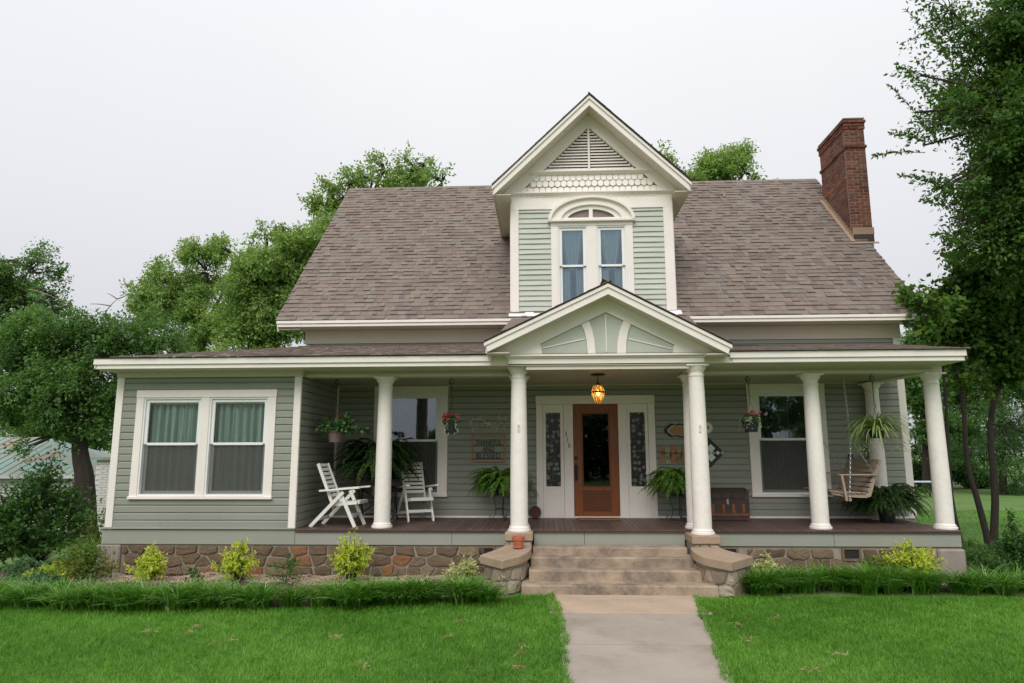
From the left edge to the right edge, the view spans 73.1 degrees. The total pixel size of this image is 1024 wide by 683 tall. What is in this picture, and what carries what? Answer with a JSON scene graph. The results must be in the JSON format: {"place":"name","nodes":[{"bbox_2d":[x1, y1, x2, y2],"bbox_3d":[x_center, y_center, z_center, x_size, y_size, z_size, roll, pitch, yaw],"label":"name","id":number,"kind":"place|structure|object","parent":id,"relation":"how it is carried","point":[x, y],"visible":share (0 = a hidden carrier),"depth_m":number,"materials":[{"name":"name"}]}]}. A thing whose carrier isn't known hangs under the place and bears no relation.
{"place":"outdoors","nodes":[
{"label":"outdoors","id":0,"kind":"place"},
{"bbox_2d":[40,534,117,571],"bbox_3d":[-7.175,3.600,11.801,1.815,0.741,1.771,-1,-9,3],"label":"shrub","id":1,"kind":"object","parent":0,"point":[76,547],"depth_m":11.70,"materials":[{"name":"plant"}]},
{"bbox_2d":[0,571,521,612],"bbox_3d":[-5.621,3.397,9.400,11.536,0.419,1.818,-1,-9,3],"label":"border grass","id":2,"kind":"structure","parent":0,"point":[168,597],"depth_m":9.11,"materials":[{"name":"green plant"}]},
{"bbox_2d":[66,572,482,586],"bbox_3d":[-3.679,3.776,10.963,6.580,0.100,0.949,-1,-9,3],"label":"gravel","id":3,"kind":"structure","parent":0,"point":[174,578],"depth_m":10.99,"materials":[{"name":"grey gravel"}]},
{"bbox_2d":[0,457,1023,682],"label":"lawn","id":4,"kind":"structure","parent":0,"point":[963,498],"depth_m":7.57,"materials":[{"name":"plant"}]},
{"bbox_2d":[0,373,10,436],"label":"background tree","id":5,"kind":"object","parent":4,"relation":"on","point":[1,434],"visible":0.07,"depth_m":47.91,"materials":[{"name":"green plant"}]},
{"bbox_2d":[0,482,50,564],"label":"dark shrub","id":6,"kind":"object","parent":4,"relation":"on","point":[3,539],"visible":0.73,"depth_m":12.28,"materials":[{"name":"green plant"}]},
{"bbox_2d":[0,392,73,442],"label":"background tree","id":7,"kind":"object","parent":4,"relation":"on","point":[28,428],"visible":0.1,"depth_m":45.52,"materials":[{"name":"green plant"}]},
{"bbox_2d":[0,236,87,371],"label":"shade tree","id":8,"kind":"object","parent":4,"relation":"on","point":[14,292],"visible":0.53,"depth_m":26.33,"materials":[{"name":"green plant"}]},
{"bbox_2d":[0,447,105,563],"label":"dark shrub","id":9,"kind":"object","parent":4,"relation":"on","point":[59,508],"visible":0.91,"depth_m":12.75,"materials":[{"name":"green plant"}]},
{"bbox_2d":[0,436,110,532],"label":"neighbour house","id":10,"kind":"structure","parent":4,"relation":"on","point":[9,466],"depth_m":28.61,"materials":[{"name":"white paint"}]},
{"bbox_2d":[47,422,112,453],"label":"background tree","id":11,"kind":"object","parent":4,"relation":"on","point":[93,443],"visible":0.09,"depth_m":46.40,"materials":[{"name":"green plant"}]},
{"bbox_2d":[66,506,105,557],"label":"shrub","id":12,"kind":"object","parent":4,"relation":"on","point":[93,528],"visible":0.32,"depth_m":12.44,"materials":[{"name":"green plant"}]},
{"bbox_2d":[0,289,196,548],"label":"yard tree","id":13,"kind":"object","parent":4,"relation":"on","point":[50,362],"visible":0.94,"depth_m":17.48,"materials":[{"name":"green plant"}]},
{"bbox_2d":[90,457,110,535],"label":"brick outbuilding","id":14,"kind":"structure","parent":4,"relation":"on","point":[102,474],"depth_m":25.89,"materials":[{"name":"white brick"}]},
{"bbox_2d":[119,230,245,356],"bbox_3d":[-15.726,1.249,33.825,7.625,13.753,4.469,-1,-9,3],"label":"shade tree","id":15,"kind":"object","parent":4,"relation":"on","point":[177,294],"visible":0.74,"depth_m":33.75,"materials":[{"name":"green plant"}]},
{"bbox_2d":[0,571,479,606],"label":"flower bed","id":16,"kind":"object","parent":4,"relation":"on","point":[306,603],"visible":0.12,"depth_m":10.92,"materials":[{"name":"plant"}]},
{"bbox_2d":[0,554,50,581],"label":"shrub","id":17,"kind":"object","parent":16,"relation":"on","point":[7,568],"visible":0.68,"depth_m":10.95,"materials":[{"name":"green plant"}]},
{"bbox_2d":[9,568,66,586],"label":"shrub","id":18,"kind":"object","parent":16,"relation":"on","point":[39,577],"visible":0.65,"depth_m":10.33,"materials":[{"name":"green plant"}]},
{"bbox_2d":[21,560,78,582],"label":"shrub","id":19,"kind":"object","parent":16,"relation":"on","point":[54,568],"visible":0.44,"depth_m":10.81,"materials":[{"name":"green plant"}]},
{"bbox_2d":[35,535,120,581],"bbox_3d":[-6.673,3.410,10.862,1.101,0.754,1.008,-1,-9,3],"label":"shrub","id":20,"kind":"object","parent":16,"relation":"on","point":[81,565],"visible":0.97,"depth_m":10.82,"materials":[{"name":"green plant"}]},
{"bbox_2d":[123,540,167,581],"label":"golden shrub","id":21,"kind":"object","parent":16,"relation":"on","point":[150,567],"visible":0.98,"depth_m":10.83,"materials":[{"name":"yellow plant"}]},
{"bbox_2d":[184,564,205,584],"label":"shrub","id":22,"kind":"object","parent":16,"relation":"on","point":[194,571],"visible":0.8,"depth_m":10.56,"materials":[{"name":"green plant"}]},
{"bbox_2d":[207,537,258,582],"bbox_3d":[-4.304,3.431,10.773,0.717,0.715,0.642,-1,-9,3],"label":"golden shrub","id":23,"kind":"object","parent":16,"relation":"on","point":[232,566],"visible":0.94,"depth_m":10.68,"materials":[{"name":"yellow plant"}]},
{"bbox_2d":[265,551,304,583],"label":"shrub","id":24,"kind":"object","parent":16,"relation":"on","point":[292,562],"visible":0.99,"depth_m":10.60,"materials":[{"name":"green plant"}]},
{"bbox_2d":[327,527,376,581],"bbox_3d":[-2.466,3.337,10.725,0.604,0.918,0.749,-5,-10,27],"label":"golden shrub","id":25,"kind":"object","parent":16,"relation":"on","point":[350,566],"visible":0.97,"depth_m":10.61,"materials":[{"name":"yellow plant"}]},
{"bbox_2d":[441,554,483,582],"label":"variegated shrub","id":26,"kind":"object","parent":16,"relation":"on","point":[467,567],"visible":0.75,"depth_m":10.39,"materials":[{"name":"green plant"}]},
{"bbox_2d":[194,141,456,356],"bbox_3d":[-8.061,-0.776,30.169,10.727,15.721,6.362,2,-9,-12],"label":"shade tree","id":27,"kind":"object","parent":4,"relation":"on","point":[262,282],"visible":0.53,"depth_m":29.15,"materials":[{"name":"green plant"}]},
{"bbox_2d":[141,596,847,674],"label":"dry clippings","id":28,"kind":"object","parent":4,"relation":"on","point":[515,667],"visible":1,"depth_m":7.30,"materials":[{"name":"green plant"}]},
{"bbox_2d":[480,545,531,595],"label":"cheek wall","id":29,"kind":"structure","parent":4,"relation":"on","point":[510,562],"depth_m":10.13,"materials":[{"name":"stone"}]},
{"bbox_2d":[512,536,524,547],"bbox_3d":[0.100,3.091,10.639,0.200,0.170,0.200,-1,-9,3],"label":"flower pot","id":30,"kind":"object","parent":29,"relation":"on","point":[518,541],"visible":1,"depth_m":10.57,"materials":[{"name":"ceramic"}]},
{"bbox_2d":[92,92,970,578],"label":"house","id":31,"kind":"structure","parent":4,"relation":"on","point":[538,282],"depth_m":13.35,"materials":[{"name":"wood"}]},
{"bbox_2d":[127,389,277,499],"bbox_3d":[-5.250,1.796,12.024,2.479,1.864,0.595,-1,-9,3],"label":"window","id":32,"kind":"structure","parent":31,"relation":"in","point":[204,444],"depth_m":11.88,"materials":[{"name":"white paint"}]},
{"bbox_2d":[309,463,370,526],"bbox_3d":[-2.991,2.673,12.059,0.889,1.090,0.614,-1,-9,8],"label":"patio chair","id":33,"kind":"object","parent":31,"relation":"on","point":[342,501],"visible":0.99,"depth_m":11.96,"materials":[{"name":"paint"}]},
{"bbox_2d":[315,387,371,441],"bbox_3d":[-2.991,1.293,12.305,0.970,0.989,0.701,4,-10,-22],"label":"hanging basket","id":34,"kind":"object","parent":31,"relation":"hanging from","point":[335,429],"visible":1,"depth_m":12.18,"materials":[{"name":"green plant"}]},
{"bbox_2d":[341,478,404,521],"bbox_3d":[-2.608,2.976,12.976,1.120,0.778,0.488,-1,-9,3],"label":"treadle table","id":35,"kind":"object","parent":31,"relation":"on","point":[394,482],"visible":0.61,"depth_m":12.85,"materials":[{"name":"metal"}]},
{"bbox_2d":[328,437,428,483],"bbox_3d":[-2.559,2.196,12.837,1.920,0.909,1.590,-1,-9,3],"label":"potted fern","id":36,"kind":"object","parent":31,"relation":"on","point":[364,452],"visible":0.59,"depth_m":12.69,"materials":[{"name":"green plant"}]},
{"bbox_2d":[371,386,448,496],"bbox_3d":[-2.005,1.974,13.713,1.499,2.164,0.232,-1,-9,3],"label":"window","id":37,"kind":"structure","parent":31,"relation":"in","point":[417,411],"depth_m":13.77,"materials":[{"name":"white paint"}]},
{"bbox_2d":[395,462,438,522],"bbox_3d":[-1.808,2.821,12.982,0.614,1.090,0.889,4,-10,-24],"label":"patio chair","id":38,"kind":"object","parent":31,"relation":"on","point":[404,487],"visible":0.92,"depth_m":13.07,"materials":[{"name":"paint"}]},
{"bbox_2d":[440,386,460,434],"bbox_3d":[-1.077,1.240,12.211,0.346,0.922,0.355,-1,-9,3],"label":"hanging basket","id":39,"kind":"object","parent":31,"relation":"hanging from","point":[451,423],"visible":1,"depth_m":12.09,"materials":[{"name":"black plastic"}]},
{"bbox_2d":[468,414,507,432],"bbox_3d":[-0.463,1.613,13.614,0.828,0.363,0.015,-1,-9,3],"label":"wall scroll","id":40,"kind":"object","parent":31,"relation":"attached to","point":[488,423],"depth_m":13.61,"materials":[{"name":"beige metal"}]},
{"bbox_2d":[471,435,505,461],"bbox_3d":[-0.462,2.097,13.537,0.670,0.530,0.030,-1,-9,3],"label":"framed sign","id":41,"kind":"object","parent":31,"relation":"attached to","point":[472,445],"visible":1,"depth_m":13.53,"materials":[{"name":"brown wood"}]},
{"bbox_2d":[489,494,506,519],"bbox_3d":[-0.259,3.107,12.964,0.340,0.461,0.371,-1,-9,3],"label":"plant stand","id":42,"kind":"object","parent":31,"relation":"on","point":[503,508],"visible":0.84,"depth_m":12.95,"materials":[{"name":"black metal"}]},
{"bbox_2d":[467,466,538,500],"bbox_3d":[-0.210,2.669,12.877,1.427,0.678,1.104,-1,-9,3],"label":"potted fern","id":43,"kind":"object","parent":42,"relation":"on","point":[498,482],"visible":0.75,"depth_m":12.81,"materials":[{"name":"green plant"}]},
{"bbox_2d":[529,506,540,517],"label":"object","id":44,"kind":"object","parent":31,"relation":"on","point":[534,511],"visible":1,"depth_m":13.21,"materials":[{"name":"brown wood"}]},
{"bbox_2d":[551,221,634,307],"bbox_3d":[1.606,-1.446,13.938,1.638,1.826,0.570,-1,-9,3],"label":"dormer window","id":45,"kind":"structure","parent":31,"relation":"in","point":[583,254],"depth_m":13.79,"materials":[{"name":"white paint"}]},
{"bbox_2d":[573,404,620,517],"bbox_3d":[1.636,2.309,13.415,0.894,2.180,0.121,-1,-9,3],"label":"front door","id":46,"kind":"structure","parent":31,"relation":"in","point":[595,426],"depth_m":13.43,"materials":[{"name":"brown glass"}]},
{"bbox_2d":[590,373,605,403],"bbox_3d":[1.478,0.815,11.851,0.262,0.516,0.262,-1,-9,3],"label":"pendant lantern","id":47,"kind":"object","parent":31,"relation":"hanging from","point":[598,391],"visible":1,"depth_m":11.77,"materials":[{"name":"yellow metal"}]},
{"bbox_2d":[578,518,621,519],"bbox_3d":[1.640,3.332,12.965,0.800,0.018,0.390,-1,-9,3],"label":"door mat","id":48,"kind":"object","parent":31,"relation":"on","point":[599,519],"depth_m":12.81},
{"bbox_2d":[659,446,684,463],"bbox_3d":[3.112,2.189,13.351,0.519,0.350,0.027,-1,-9,3],"label":"plank sign","id":49,"kind":"object","parent":31,"relation":"attached to","point":[676,453],"visible":0.98,"depth_m":13.35,"materials":[{"name":"brown wood"}]},
{"bbox_2d":[664,423,683,436],"bbox_3d":[3.328,1.728,13.419,0.756,0.273,0.022,-1,-9,3],"label":"scalloped plaque","id":50,"kind":"object","parent":31,"relation":"attached to","point":[672,430],"visible":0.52,"depth_m":13.42,"materials":[{"name":"brown wood"}]},
{"bbox_2d":[666,494,685,520],"bbox_3d":[3.011,3.063,12.742,0.340,0.461,0.371,-1,-9,3],"label":"plant stand","id":51,"kind":"object","parent":31,"relation":"on","point":[679,509],"visible":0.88,"depth_m":12.72,"materials":[{"name":"black metal"}]},
{"bbox_2d":[637,466,712,502],"bbox_3d":[3.006,2.620,12.675,1.417,0.640,1.182,-1,-9,3],"label":"potted fern","id":52,"kind":"object","parent":51,"relation":"on","point":[669,479],"visible":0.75,"depth_m":12.49,"materials":[{"name":"green plant"}]},
{"bbox_2d":[707,422,712,433],"bbox_3d":[3.788,1.675,13.403,0.232,0.228,0.022,-1,-9,3],"label":"daisy ornament","id":53,"kind":"object","parent":31,"relation":"attached to","point":[709,427],"visible":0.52,"depth_m":13.39,"materials":[{"name":"white plastic"}]},
{"bbox_2d":[707,437,723,468],"bbox_3d":[3.753,2.150,13.332,0.690,0.690,0.016,-1,-9,3],"label":"barn quilt","id":54,"kind":"object","parent":31,"relation":"attached to","point":[715,452],"visible":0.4,"depth_m":13.32,"materials":[{"name":"white wood"}]},
{"bbox_2d":[710,488,750,520],"bbox_3d":[3.886,3.028,12.893,0.954,0.585,0.535,-1,-9,3],"label":"steamer trunk","id":55,"kind":"object","parent":31,"relation":"on","point":[729,504],"visible":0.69,"depth_m":12.65,"materials":[{"name":"wood"}]},
{"bbox_2d":[738,383,762,431],"bbox_3d":[4.105,1.144,11.947,0.399,0.842,0.400,-1,-9,3],"label":"hanging basket","id":56,"kind":"object","parent":31,"relation":"hanging from","point":[749,422],"visible":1,"depth_m":11.80,"materials":[{"name":"black plastic"}]},
{"bbox_2d":[746,383,832,496],"bbox_3d":[5.326,1.900,13.371,1.509,2.164,0.233,-1,-9,3],"label":"window","id":57,"kind":"structure","parent":31,"relation":"in","point":[778,452],"depth_m":13.42,"materials":[{"name":"white paint"}]},
{"bbox_2d":[803,375,880,500],"bbox_3d":[5.871,1.724,12.441,0.906,2.166,1.316,-1,-9,3],"label":"porch swing","id":58,"kind":"object","parent":31,"relation":"hanging from","point":[842,491],"visible":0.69,"depth_m":11.93,"materials":[{"name":"brown wood"}]},
{"bbox_2d":[835,383,915,454],"bbox_3d":[6.228,1.332,11.847,1.270,1.257,1.298,-5,-11,29],"label":"hanging basket","id":59,"kind":"object","parent":31,"relation":"hanging from","point":[872,427],"visible":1,"depth_m":11.68,"materials":[{"name":"green plastic"}]},
{"bbox_2d":[839,481,932,523],"bbox_3d":[6.731,2.867,12.347,1.612,0.712,1.376,-1,-9,3],"label":"potted fern","id":60,"kind":"object","parent":31,"relation":"on","point":[886,503],"visible":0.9,"depth_m":12.14,"materials":[{"name":"green plant"}]},
{"bbox_2d":[548,595,712,614],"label":"landing slab","id":61,"kind":"structure","parent":4,"relation":"on","point":[652,604],"depth_m":9.20,"materials":[{"name":"concrete"}]},
{"bbox_2d":[522,545,718,596],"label":"porch steps","id":62,"kind":"structure","parent":61,"relation":"on","point":[614,569],"depth_m":10.22,"materials":[{"name":"concrete"}]},
{"bbox_2d":[559,613,733,682],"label":"walkway","id":63,"kind":"structure","parent":4,"relation":"on","point":[633,648],"depth_m":7.10,"materials":[{"name":"concrete"}]},
{"bbox_2d":[651,138,778,180],"bbox_3d":[8.996,-1.363,31.075,6.132,16.692,3.620,1,-9,-9],"label":"shade tree","id":64,"kind":"object","parent":4,"relation":"on","point":[730,162],"visible":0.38,"depth_m":31.46,"materials":[{"name":"green plant"}]},
{"bbox_2d":[690,547,752,597],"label":"cheek wall","id":65,"kind":"structure","parent":4,"relation":"on","point":[722,569],"depth_m":9.90,"materials":[{"name":"stone"}]},
{"bbox_2d":[740,559,1023,596],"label":"border grass","id":66,"kind":"structure","parent":4,"relation":"on","point":[864,580],"depth_m":9.94,"materials":[{"name":"green plant"}]},
{"bbox_2d":[749,585,1023,592],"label":"flower bed","id":67,"kind":"object","parent":4,"relation":"on","point":[946,589],"visible":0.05,"depth_m":10.18,"materials":[{"name":"soil"}]},
{"bbox_2d":[750,553,785,574],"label":"variegated shrub","id":68,"kind":"object","parent":67,"relation":"on","point":[769,563],"visible":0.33,"depth_m":10.48,"materials":[{"name":"green plant"}]},
{"bbox_2d":[851,553,904,570],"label":"shrub","id":69,"kind":"object","parent":67,"relation":"on","point":[878,562],"visible":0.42,"depth_m":10.65,"materials":[{"name":"green plant"}]},
{"bbox_2d":[870,538,945,573],"bbox_3d":[6.178,3.373,10.661,0.952,0.697,0.978,4,-10,-25],"label":"golden shrub","id":70,"kind":"object","parent":67,"relation":"on","point":[912,559],"visible":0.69,"depth_m":10.51,"materials":[{"name":"yellow plant"}]},
{"bbox_2d":[963,544,1020,580],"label":"shrub","id":71,"kind":"object","parent":67,"relation":"on","point":[979,552],"visible":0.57,"depth_m":10.98,"materials":[{"name":"green plant"}]},
{"bbox_2d":[911,440,930,486],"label":"dark shrub","id":72,"kind":"object","parent":4,"relation":"on","point":[917,470],"visible":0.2,"depth_m":39.40,"materials":[{"name":"green plant"}]},
{"bbox_2d":[900,323,986,489],"bbox_3d":[22.771,3.023,37.592,5.627,10.072,5.031,-1,-9,3],"label":"background tree","id":73,"kind":"object","parent":4,"relation":"on","point":[914,393],"visible":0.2,"depth_m":36.96,"materials":[{"name":"green plant"}]},
{"bbox_2d":[871,0,1023,305],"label":"elm tree","id":74,"kind":"object","parent":4,"relation":"on","point":[989,108],"visible":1,"depth_m":13.62,"materials":[{"name":"green plant"}]},
{"bbox_2d":[919,457,983,486],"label":"dark shrub","id":75,"kind":"object","parent":4,"relation":"on","point":[962,469],"visible":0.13,"depth_m":38.97,"materials":[{"name":"green plant"}]},
{"bbox_2d":[891,241,1023,548],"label":"redbud tree","id":76,"kind":"object","parent":4,"relation":"on","point":[966,312],"visible":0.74,"depth_m":14.50,"materials":[{"name":"green plant"}]},
{"bbox_2d":[906,361,1023,485],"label":"background tree","id":77,"kind":"object","parent":4,"relation":"on","point":[975,402],"visible":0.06,"depth_m":43.03,"materials":[{"name":"green plant"}]},
{"bbox_2d":[961,534,986,569],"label":"shrub","id":78,"kind":"object","parent":4,"relation":"on","point":[965,544],"visible":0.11,"depth_m":11.69,"materials":[{"name":"green plant"}]},
{"bbox_2d":[926,367,1023,495],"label":"cedar tree","id":79,"kind":"object","parent":4,"relation":"on","point":[1003,434],"visible":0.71,"depth_m":33.88,"materials":[{"name":"green plant"}]},
{"bbox_2d":[952,458,998,488],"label":"dark shrub","id":80,"kind":"object","parent":4,"relation":"on","point":[981,484],"visible":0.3,"depth_m":39.20,"materials":[{"name":"green plant"}]},
{"bbox_2d":[967,529,1023,574],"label":"shrub","id":81,"kind":"object","parent":4,"relation":"on","point":[1015,549],"visible":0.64,"depth_m":11.22,"materials":[{"name":"green plant"}]},
{"bbox_2d":[981,384,1023,457],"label":"background tree","id":82,"kind":"object","parent":4,"relation":"on","point":[1022,396],"visible":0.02,"depth_m":46.56,"materials":[{"name":"green plant"}]},
{"bbox_2d":[997,507,1023,541],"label":"shrub","id":83,"kind":"object","parent":4,"relation":"on","point":[1011,525],"visible":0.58,"depth_m":13.02,"materials":[{"name":"green plant"}]},
{"bbox_2d":[0,0,1023,456],"label":"sky","id":84,"kind":"structure","parent":0,"point":[129,129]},
{"bbox_2d":[914,481,931,496],"bbox_3d":[18.928,6.859,32.111,1.921,0.725,0.927,-1,-9,3],"label":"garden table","id":85,"kind":"object","parent":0,"point":[928,489],"visible":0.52,"depth_m":31.95,"materials":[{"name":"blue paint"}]},
{"bbox_2d":[915,509,1023,567],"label":"grass","id":86,"kind":"structure","parent":0,"point":[963,526],"depth_m":20.58,"materials":[{"name":"green plant"}]}
]}

